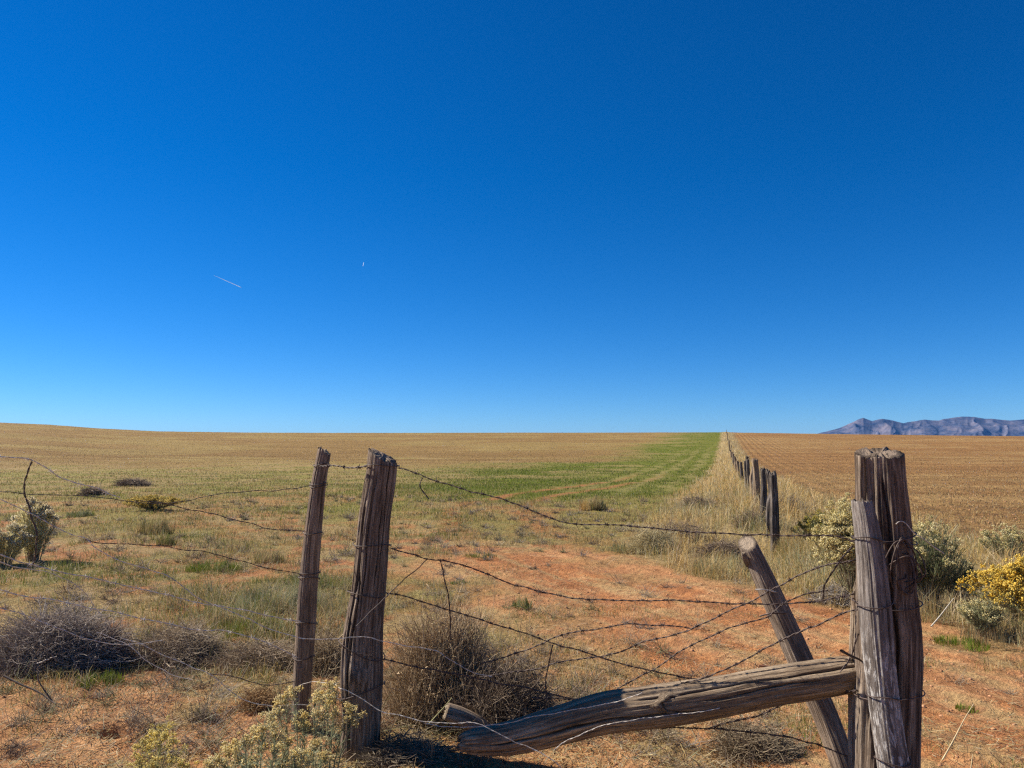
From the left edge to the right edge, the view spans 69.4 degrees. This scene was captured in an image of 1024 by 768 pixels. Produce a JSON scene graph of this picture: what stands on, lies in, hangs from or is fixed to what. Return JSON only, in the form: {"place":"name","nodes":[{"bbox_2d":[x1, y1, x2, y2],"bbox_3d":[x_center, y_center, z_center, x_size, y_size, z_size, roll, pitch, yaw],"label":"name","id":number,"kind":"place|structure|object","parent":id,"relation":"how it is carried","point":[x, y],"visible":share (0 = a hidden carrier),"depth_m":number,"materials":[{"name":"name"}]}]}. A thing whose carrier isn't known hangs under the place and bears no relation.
{"place":"outdoors","nodes":[
{"label":"outdoors","id":0,"kind":"place"},
{"bbox_2d":[0,423,1023,767],"bbox_3d":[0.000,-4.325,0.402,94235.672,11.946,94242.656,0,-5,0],"label":"ground","id":1,"kind":"structure","parent":0,"point":[640,567],"depth_m":10.17,"materials":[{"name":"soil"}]},
{"bbox_2d":[0,521,33,564],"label":"rabbitbrush","id":2,"kind":"object","parent":1,"relation":"on","point":[9,542],"visible":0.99,"depth_m":10.07,"materials":[{"name":"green plant"}]},
{"bbox_2d":[3,675,55,703],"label":"fallen twig","id":3,"kind":"object","parent":1,"relation":"on","point":[10,679],"visible":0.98,"depth_m":4.22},
{"bbox_2d":[10,496,60,561],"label":"rabbitbrush","id":4,"kind":"object","parent":1,"relation":"on","point":[44,511],"visible":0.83,"depth_m":10.48,"materials":[{"name":"green plant"}]},
{"bbox_2d":[37,670,52,700],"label":"fallen twig","id":5,"kind":"object","parent":1,"relation":"on","point":[49,697],"visible":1,"depth_m":4.22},
{"bbox_2d":[65,508,94,517],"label":"grass tuft","id":6,"kind":"object","parent":1,"relation":"on","point":[71,514],"visible":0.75,"depth_m":17.60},
{"bbox_2d":[0,608,161,644],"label":"barbed wire","id":7,"kind":"object","parent":1,"relation":"on","point":[76,635],"visible":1,"depth_m":3.38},
{"bbox_2d":[0,583,161,680],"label":"tumbleweed","id":8,"kind":"object","parent":1,"relation":"on","point":[53,645],"visible":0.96,"depth_m":5.13,"materials":[{"name":"plant"}]},
{"bbox_2d":[76,484,114,496],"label":"dry bush","id":9,"kind":"object","parent":1,"relation":"on","point":[92,491],"visible":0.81,"depth_m":25.69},
{"bbox_2d":[74,668,126,688],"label":"grass tuft","id":10,"kind":"object","parent":1,"relation":"on","point":[116,677],"visible":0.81,"depth_m":4.79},
{"bbox_2d":[69,611,145,669],"bbox_3d":[-2.931,1.804,5.336,0.584,0.389,0.537,0,-5,0],"label":"tumbleweed","id":11,"kind":"object","parent":1,"relation":"on","point":[120,650],"visible":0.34,"depth_m":5.28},
{"bbox_2d":[111,476,154,485],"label":"dry bush","id":12,"kind":"object","parent":1,"relation":"on","point":[133,482],"visible":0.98,"depth_m":32.96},
{"bbox_2d":[130,514,175,534],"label":"grass tuft","id":13,"kind":"object","parent":1,"relation":"on","point":[144,528],"visible":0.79,"depth_m":13.62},
{"bbox_2d":[121,494,185,510],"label":"rabbitbrush","id":14,"kind":"object","parent":1,"relation":"on","point":[161,499],"visible":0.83,"depth_m":18.73,"materials":[{"name":"yellow plant"}]},
{"bbox_2d":[126,715,199,767],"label":"flowering sprigs","id":15,"kind":"object","parent":1,"relation":"on","point":[164,736],"visible":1,"depth_m":3.20,"materials":[{"name":"yellow plant"}]},
{"bbox_2d":[155,535,177,545],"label":"grass tuft","id":16,"kind":"object","parent":1,"relation":"on","point":[169,541],"visible":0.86,"depth_m":12.20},
{"bbox_2d":[119,611,240,673],"bbox_3d":[-2.433,1.842,5.455,0.853,0.370,0.899,2,-6,-24],"label":"tumbleweed","id":17,"kind":"object","parent":1,"relation":"on","point":[185,646],"visible":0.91,"depth_m":5.35,"materials":[{"name":"plant"}]},
{"bbox_2d":[185,558,240,572],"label":"grass tuft","id":18,"kind":"object","parent":1,"relation":"on","point":[214,565],"visible":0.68,"depth_m":9.39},
{"bbox_2d":[205,611,291,640],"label":"grass tuft","id":19,"kind":"object","parent":1,"relation":"on","point":[239,628],"visible":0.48,"depth_m":6.17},
{"bbox_2d":[195,633,317,675],"bbox_3d":[-1.775,1.890,5.278,0.962,0.250,0.649,0,-5,0],"label":"dry bush","id":20,"kind":"object","parent":1,"relation":"on","point":[277,655],"visible":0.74,"depth_m":5.20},
{"bbox_2d":[232,677,289,714],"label":"dry bush","id":21,"kind":"object","parent":1,"relation":"on","point":[263,695],"visible":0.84,"depth_m":4.30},
{"bbox_2d":[251,548,285,564],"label":"grass tuft","id":22,"kind":"object","parent":1,"relation":"on","point":[276,559],"visible":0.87,"depth_m":10.23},
{"bbox_2d":[203,712,335,767],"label":"flowering sprigs","id":23,"kind":"object","parent":1,"relation":"on","point":[245,761],"visible":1,"depth_m":3.20,"materials":[{"name":"yellow plant"}]},
{"bbox_2d":[231,578,329,616],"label":"grass tuft","id":24,"kind":"object","parent":1,"relation":"on","point":[293,593],"visible":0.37,"depth_m":7.06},
{"bbox_2d":[291,447,330,731],"bbox_3d":[-1.117,1.225,4.103,0.184,1.758,0.124,0,-5,0],"label":"fence stake","id":25,"kind":"object","parent":1,"relation":"on","point":[307,606],"visible":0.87,"depth_m":4.08,"materials":[{"name":"brown wood"}]},
{"bbox_2d":[0,587,297,657],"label":"barbed wire","id":26,"kind":"object","parent":25,"relation":"attached to","point":[120,613],"visible":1,"depth_m":3.64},
{"bbox_2d":[97,632,190,679],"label":"barbed wire","id":27,"kind":"object","parent":26,"relation":"hanging from","point":[142,657],"visible":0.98,"depth_m":3.71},
{"bbox_2d":[0,554,300,621],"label":"barbed wire","id":28,"kind":"object","parent":25,"relation":"attached to","point":[115,583],"visible":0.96,"depth_m":3.62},
{"bbox_2d":[23,461,37,564],"bbox_3d":[-2.202,0.591,3.386,0.047,0.474,0.060,-3,-6,28],"label":"fence post","id":29,"kind":"object","parent":28,"relation":"hanging from","point":[24,486],"visible":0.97,"depth_m":3.38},
{"bbox_2d":[0,562,102,615],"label":"barbed wire","id":30,"kind":"object","parent":28,"relation":"attached to","point":[58,576],"visible":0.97,"depth_m":3.46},
{"bbox_2d":[0,485,309,504],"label":"barbed wire","id":31,"kind":"object","parent":25,"relation":"attached to","point":[188,500],"visible":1,"depth_m":3.83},
{"bbox_2d":[0,455,119,497],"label":"barbed wire","id":32,"kind":"object","parent":31,"relation":"attached to","point":[59,476],"visible":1,"depth_m":3.61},
{"bbox_2d":[85,539,301,574],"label":"barbed wire","id":33,"kind":"object","parent":25,"relation":"attached to","point":[234,559],"visible":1,"depth_m":3.77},
{"bbox_2d":[120,637,312,706],"bbox_3d":[-1.433,1.404,3.611,0.951,0.339,0.012,0,-5,-3],"label":"barbed wire","id":34,"kind":"object","parent":25,"relation":"attached to","point":[213,676],"visible":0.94,"depth_m":3.60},
{"bbox_2d":[140,500,304,531],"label":"barbed wire","id":35,"kind":"object","parent":25,"relation":"attached to","point":[158,501],"visible":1,"depth_m":3.94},
{"bbox_2d":[210,673,293,685],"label":"barbed wire","id":36,"kind":"object","parent":25,"relation":"attached to","point":[250,681],"visible":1,"depth_m":3.87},
{"bbox_2d":[281,617,342,678],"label":"dry bush","id":37,"kind":"object","parent":1,"relation":"on","point":[324,651],"visible":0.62,"depth_m":5.13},
{"bbox_2d":[257,677,367,767],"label":"flowering sprigs","id":38,"kind":"object","parent":1,"relation":"on","point":[329,701],"visible":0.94,"depth_m":3.48,"materials":[{"name":"yellow plant"}]},
{"bbox_2d":[7,432,721,529],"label":"young wheat","id":39,"kind":"object","parent":1,"relation":"on","point":[520,484],"visible":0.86,"depth_m":36.24,"materials":[{"name":"green plant"}]},
{"bbox_2d":[337,448,399,760],"bbox_3d":[-0.748,1.225,3.850,0.304,1.780,0.253,0,-5,0],"label":"gate post","id":40,"kind":"object","parent":1,"relation":"on","point":[361,676],"visible":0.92,"depth_m":3.79,"materials":[{"name":"brown wood"}]},
{"bbox_2d":[0,499,491,676],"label":"barbed wire","id":41,"kind":"object","parent":40,"relation":"attached to","point":[228,610],"visible":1,"depth_m":3.39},
{"bbox_2d":[319,463,366,468],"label":"barbed wire","id":42,"kind":"object","parent":40,"relation":"attached to","point":[344,467],"visible":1,"depth_m":3.96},
{"bbox_2d":[356,560,426,626],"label":"barbed wire","id":43,"kind":"object","parent":40,"relation":"attached to","point":[391,591],"visible":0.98,"depth_m":3.69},
{"bbox_2d":[342,689,560,767],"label":"barbed wire","id":44,"kind":"object","parent":40,"relation":"attached to","point":[454,723],"visible":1,"depth_m":3.43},
{"bbox_2d":[352,652,574,698],"bbox_3d":[-0.196,1.440,3.637,1.209,0.219,0.041,0,-5,5],"label":"barbed wire","id":45,"kind":"object","parent":40,"relation":"attached to","point":[446,672],"visible":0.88,"depth_m":3.64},
{"bbox_2d":[387,591,697,680],"bbox_3d":[0.129,1.220,3.615,1.561,0.365,0.045,-1,-5,11],"label":"barbed wire","id":46,"kind":"object","parent":40,"relation":"attached to","point":[540,638],"visible":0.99,"depth_m":3.60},
{"bbox_2d":[545,645,552,697],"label":"barbed wire","id":47,"kind":"object","parent":46,"relation":"hanging from","point":[547,671],"visible":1,"depth_m":3.49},
{"bbox_2d":[480,622,690,663],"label":"barbed wire","id":48,"kind":"object","parent":46,"relation":"attached to","point":[609,627],"visible":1,"depth_m":3.58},
{"bbox_2d":[398,467,854,542],"bbox_3d":[0.386,0.533,3.392,2.142,0.284,0.084,-3,-6,26],"label":"barbed wire","id":49,"kind":"object","parent":40,"relation":"attached to","point":[630,526],"visible":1,"depth_m":3.32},
{"bbox_2d":[822,545,852,598],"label":"barbed wire","id":50,"kind":"object","parent":49,"relation":"hanging from","point":[836,565],"visible":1,"depth_m":2.94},
{"bbox_2d":[333,725,464,767],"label":"dry bush","id":51,"kind":"object","parent":1,"relation":"on","point":[389,755],"visible":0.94,"depth_m":3.65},
{"bbox_2d":[381,574,513,732],"bbox_3d":[-0.431,1.506,4.357,0.999,0.818,0.871,0,-5,0],"label":"tumbleweed","id":52,"kind":"object","parent":1,"relation":"on","point":[412,687],"visible":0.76,"depth_m":4.24,"materials":[{"name":"plant"}]},
{"bbox_2d":[443,703,490,729],"bbox_3d":[-0.228,1.767,3.888,0.273,0.182,0.093,1,-5,-7],"label":"log stub","id":53,"kind":"object","parent":1,"relation":"on","point":[453,713],"visible":0.73,"depth_m":3.85,"materials":[{"name":"beige wood"}]},
{"bbox_2d":[465,552,496,559],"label":"grass tuft","id":54,"kind":"object","parent":1,"relation":"on","point":[476,554],"visible":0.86,"depth_m":10.71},
{"bbox_2d":[424,634,573,743],"bbox_3d":[-0.051,1.645,4.121,0.825,0.485,0.882,-3,-6,30],"label":"tumbleweed","id":55,"kind":"object","parent":1,"relation":"on","point":[513,702],"visible":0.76,"depth_m":4.06,"materials":[{"name":"plant"}]},
{"bbox_2d":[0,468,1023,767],"bbox_3d":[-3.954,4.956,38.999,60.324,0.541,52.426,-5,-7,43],"label":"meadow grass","id":56,"kind":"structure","parent":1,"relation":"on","point":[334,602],"depth_m":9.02,"materials":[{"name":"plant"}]},
{"bbox_2d":[0,489,1023,767],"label":"dry weeds","id":57,"kind":"object","parent":1,"relation":"on","point":[198,715],"visible":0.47,"depth_m":4.77,"materials":[{"name":"plant"}]},
{"bbox_2d":[0,422,1023,561],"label":"stubble","id":58,"kind":"object","parent":1,"relation":"on","point":[851,473],"visible":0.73,"depth_m":40.40,"materials":[{"name":"plant"}]},
{"bbox_2d":[2,482,1023,767],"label":"dirt clods","id":59,"kind":"object","parent":1,"relation":"on","point":[652,668],"visible":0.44,"depth_m":4.79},
{"bbox_2d":[511,594,532,609],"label":"grass tuft","id":60,"kind":"object","parent":1,"relation":"on","point":[526,604],"visible":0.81,"depth_m":7.29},
{"bbox_2d":[572,493,603,510],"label":"grass tuft","id":61,"kind":"object","parent":1,"relation":"on","point":[584,505],"visible":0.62,"depth_m":18.80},
{"bbox_2d":[588,497,609,510],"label":"grass tuft","id":62,"kind":"object","parent":1,"relation":"on","point":[599,507],"visible":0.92,"depth_m":18.54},
{"bbox_2d":[611,539,635,552],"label":"grass tuft","id":63,"kind":"object","parent":1,"relation":"on","point":[615,546],"visible":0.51,"depth_m":11.37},
{"bbox_2d":[622,515,683,554],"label":"dry bush","id":64,"kind":"object","parent":1,"relation":"on","point":[652,539],"visible":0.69,"depth_m":11.14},
{"bbox_2d":[455,656,855,755],"bbox_3d":[0.602,1.446,3.308,1.864,0.614,0.189,-2,-6,20],"label":"fallen log","id":65,"kind":"object","parent":1,"relation":"on","point":[742,692],"visible":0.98,"depth_m":3.22,"materials":[{"name":"grey wood"}]},
{"bbox_2d":[424,693,641,727],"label":"barbed wire","id":66,"kind":"object","parent":65,"relation":"on","point":[535,715],"visible":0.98,"depth_m":3.40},
{"bbox_2d":[553,708,719,750],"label":"barbed wire","id":67,"kind":"object","parent":65,"relation":"attached to","point":[636,719],"visible":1,"depth_m":3.23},
{"bbox_2d":[710,703,801,730],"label":"barbed wire","id":68,"kind":"object","parent":65,"relation":"attached to","point":[739,719],"visible":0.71,"depth_m":3.28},
{"bbox_2d":[680,609,857,683],"bbox_3d":[0.966,1.138,3.111,0.922,0.488,0.055,-4,-6,34],"label":"barbed wire","id":69,"kind":"object","parent":65,"relation":"attached to","point":[793,634],"visible":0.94,"depth_m":3.04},
{"bbox_2d":[651,517,712,541],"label":"dry bush","id":70,"kind":"object","parent":1,"relation":"on","point":[683,528],"visible":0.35,"depth_m":12.19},
{"bbox_2d":[676,492,718,508],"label":"dry bush","id":71,"kind":"object","parent":1,"relation":"on","point":[694,501],"visible":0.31,"depth_m":19.29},
{"bbox_2d":[684,534,741,558],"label":"dry bush","id":72,"kind":"object","parent":1,"relation":"on","point":[722,545],"visible":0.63,"depth_m":10.49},
{"bbox_2d":[687,548,751,578],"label":"grass tuft","id":73,"kind":"object","parent":1,"relation":"on","point":[735,557],"visible":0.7,"depth_m":9.25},
{"bbox_2d":[739,462,743,480],"bbox_3d":[9.559,3.804,30.782,0.160,1.225,0.151,2,-6,-26],"label":"fence post","id":74,"kind":"object","parent":1,"relation":"on","point":[741,468],"visible":0.54,"depth_m":30.75,"materials":[{"name":"grey wood"}]},
{"bbox_2d":[744,460,746,488],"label":"fence post","id":75,"kind":"object","parent":1,"relation":"on","point":[745,477],"visible":0.3,"depth_m":23.79,"materials":[{"name":"grey wood"}]},
{"bbox_2d":[746,458,749,489],"bbox_3d":[6.991,2.874,21.827,0.142,1.384,0.117,0,-5,0],"label":"fence post","id":76,"kind":"object","parent":1,"relation":"on","point":[747,468],"visible":0.46,"depth_m":21.82,"materials":[{"name":"grey wood"}]},
{"bbox_2d":[752,458,760,510],"bbox_3d":[5.446,2.343,16.458,0.183,1.407,0.168,0,-5,0],"label":"fence post","id":77,"kind":"object","parent":1,"relation":"on","point":[756,479],"visible":0.62,"depth_m":16.42,"materials":[{"name":"grey wood"}]},
{"bbox_2d":[729,505,783,529],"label":"dry bush","id":78,"kind":"object","parent":1,"relation":"on","point":[745,521],"visible":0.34,"depth_m":13.34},
{"bbox_2d":[692,710,821,767],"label":"dry bush","id":79,"kind":"object","parent":1,"relation":"on","point":[748,744],"visible":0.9,"depth_m":3.67,"materials":[{"name":"plant"}]},
{"bbox_2d":[760,467,766,514],"bbox_3d":[4.744,2.194,13.957,0.146,1.319,0.138,0,-5,0],"label":"fence post","id":80,"kind":"object","parent":1,"relation":"on","point":[763,497],"visible":0.5,"depth_m":13.93,"materials":[{"name":"grey wood"}]},
{"bbox_2d":[765,468,769,537],"bbox_3d":[4.272,2.078,12.265,0.146,1.363,0.108,0,-5,0],"label":"fence post","id":81,"kind":"object","parent":1,"relation":"on","point":[767,471],"visible":0.52,"depth_m":12.23,"materials":[{"name":"grey wood"}]},
{"bbox_2d":[769,470,779,550],"bbox_3d":[3.857,1.969,10.869,0.142,1.396,0.157,0,-5,0],"label":"fence post","id":82,"kind":"object","parent":1,"relation":"on","point":[774,516],"visible":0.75,"depth_m":10.83,"materials":[{"name":"grey wood"}]},
{"bbox_2d":[738,536,847,767],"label":"leaning stake","id":83,"kind":"object","parent":1,"relation":"on","point":[824,713],"visible":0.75,"depth_m":3.43,"materials":[{"name":"brown wood"}]},
{"bbox_2d":[532,590,827,699],"bbox_3d":[0.762,1.234,3.482,1.370,0.588,0.048,-1,-6,15],"label":"barbed wire","id":84,"kind":"object","parent":83,"relation":"attached to","point":[690,645],"visible":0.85,"depth_m":3.46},
{"bbox_2d":[778,489,814,511],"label":"dry bush","id":85,"kind":"object","parent":1,"relation":"on","point":[790,497],"visible":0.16,"depth_m":16.93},
{"bbox_2d":[773,533,836,561],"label":"grass tuft","id":86,"kind":"object","parent":1,"relation":"on","point":[782,546],"visible":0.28,"depth_m":10.41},
{"bbox_2d":[599,432,1023,645],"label":"dry grass","id":87,"kind":"structure","parent":1,"relation":"on","point":[745,504],"depth_m":12.28,"materials":[{"name":"plant"}]},
{"bbox_2d":[789,508,834,545],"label":"rabbitbrush","id":88,"kind":"object","parent":1,"relation":"on","point":[807,520],"visible":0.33,"depth_m":10.68,"materials":[{"name":"green plant"}]},
{"bbox_2d":[802,580,852,607],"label":"dry bush","id":89,"kind":"object","parent":1,"relation":"on","point":[831,591],"visible":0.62,"depth_m":7.42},
{"bbox_2d":[806,492,855,598],"bbox_3d":[3.423,1.646,7.474,0.806,1.105,0.946,0,-5,0],"label":"rabbitbrush","id":90,"kind":"object","parent":1,"relation":"on","point":[840,523],"visible":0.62,"depth_m":7.39,"materials":[{"name":"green plant"}]},
{"bbox_2d":[847,580,855,767],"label":"splintered post","id":91,"kind":"object","parent":1,"relation":"on","point":[851,695],"visible":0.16,"depth_m":3.02,"materials":[{"name":"beige wood"}]},
{"bbox_2d":[658,726,847,756],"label":"barbed wire","id":92,"kind":"object","parent":91,"relation":"attached to","point":[748,732],"visible":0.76,"depth_m":3.17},
{"bbox_2d":[851,498,911,767],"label":"brace pole","id":93,"kind":"object","parent":1,"relation":"on","point":[874,604],"visible":1,"depth_m":2.71,"materials":[{"name":"grey wood"}]},
{"bbox_2d":[851,446,925,767],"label":"corner post","id":94,"kind":"object","parent":1,"relation":"on","point":[880,480],"visible":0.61,"depth_m":2.88,"materials":[{"name":"brown wood"}]},
{"bbox_2d":[391,547,854,606],"bbox_3d":[0.387,0.901,3.406,2.165,0.209,0.081,-2,-6,22],"label":"barbed wire","id":95,"kind":"object","parent":94,"relation":"attached to","point":[642,600],"visible":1,"depth_m":3.35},
{"bbox_2d":[440,561,450,639],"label":"barbed wire","id":96,"kind":"object","parent":95,"relation":"hanging from","point":[448,598],"visible":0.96,"depth_m":3.76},
{"bbox_2d":[480,559,855,676],"bbox_3d":[0.635,1.097,3.402,1.792,0.727,0.161,-3,-6,32],"label":"barbed wire","id":97,"kind":"object","parent":94,"relation":"attached to","point":[719,615],"visible":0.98,"depth_m":3.38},
{"bbox_2d":[840,633,858,671],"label":"barbed wire","id":98,"kind":"object","parent":94,"relation":"attached to","point":[849,659],"visible":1,"depth_m":2.91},
{"bbox_2d":[840,649,861,661],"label":"barbed wire","id":99,"kind":"object","parent":94,"relation":"attached to","point":[847,654],"visible":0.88,"depth_m":2.90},
{"bbox_2d":[885,537,925,594],"bbox_3d":[1.507,0.718,2.867,0.162,0.254,0.093,0,-5,0],"label":"wire coil","id":100,"kind":"object","parent":94,"relation":"hanging from","point":[914,574],"visible":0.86,"depth_m":2.84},
{"bbox_2d":[896,521,943,553],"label":"barbed wire","id":101,"kind":"object","parent":94,"relation":"attached to","point":[919,536],"visible":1,"depth_m":2.88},
{"bbox_2d":[912,514,970,609],"bbox_3d":[4.032,1.715,7.168,0.709,0.905,0.761,-2,-6,22],"label":"rabbitbrush","id":102,"kind":"object","parent":1,"relation":"on","point":[937,563],"visible":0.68,"depth_m":7.04,"materials":[{"name":"green plant"}]},
{"bbox_2d":[942,704,973,759],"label":"dry stalk","id":103,"kind":"object","parent":1,"relation":"on","point":[956,735],"visible":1,"depth_m":3.47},
{"bbox_2d":[932,633,990,651],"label":"grass tuft","id":104,"kind":"object","parent":1,"relation":"on","point":[955,642],"visible":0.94,"depth_m":5.86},
{"bbox_2d":[943,557,984,601],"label":"rabbitbrush","id":105,"kind":"object","parent":1,"relation":"on","point":[968,567],"visible":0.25,"depth_m":7.28,"materials":[{"name":"green plant"}]},
{"bbox_2d":[917,577,1014,626],"bbox_3d":[4.020,1.956,6.802,1.300,0.408,1.275,-4,-6,35],"label":"grass tuft","id":106,"kind":"object","parent":1,"relation":"on","point":[933,599],"visible":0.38,"depth_m":6.81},
{"bbox_2d":[955,703,978,712],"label":"grass tuft","id":107,"kind":"object","parent":1,"relation":"on","point":[958,706],"visible":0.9,"depth_m":4.41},
{"bbox_2d":[955,598,1008,636],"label":"rabbitbrush","id":108,"kind":"object","parent":1,"relation":"on","point":[983,613],"visible":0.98,"depth_m":6.04,"materials":[{"name":"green plant"}]},
{"bbox_2d":[956,551,1023,618],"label":"rabbitbrush","id":109,"kind":"object","parent":1,"relation":"on","point":[1006,581],"visible":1,"depth_m":6.27,"materials":[{"name":"yellow plant"}]},
{"bbox_2d":[960,619,1023,650],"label":"grass tuft","id":110,"kind":"object","parent":1,"relation":"on","point":[968,629],"visible":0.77,"depth_m":5.97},
{"bbox_2d":[977,523,1023,559],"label":"rabbitbrush","id":111,"kind":"object","parent":1,"relation":"on","point":[1014,536],"visible":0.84,"depth_m":10.39,"materials":[{"name":"beige plant"}]},
{"bbox_2d":[0,0,1023,433],"label":"sky","id":112,"kind":"structure","parent":0,"point":[561,216],"materials":[{"name":"blue"}]},
{"bbox_2d":[818,417,1023,435],"bbox_3d":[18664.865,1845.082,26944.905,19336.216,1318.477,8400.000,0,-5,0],"label":"mountains","id":113,"kind":"structure","parent":0,"point":[966,426],"depth_m":26239.25,"materials":[{"name":"stone"}]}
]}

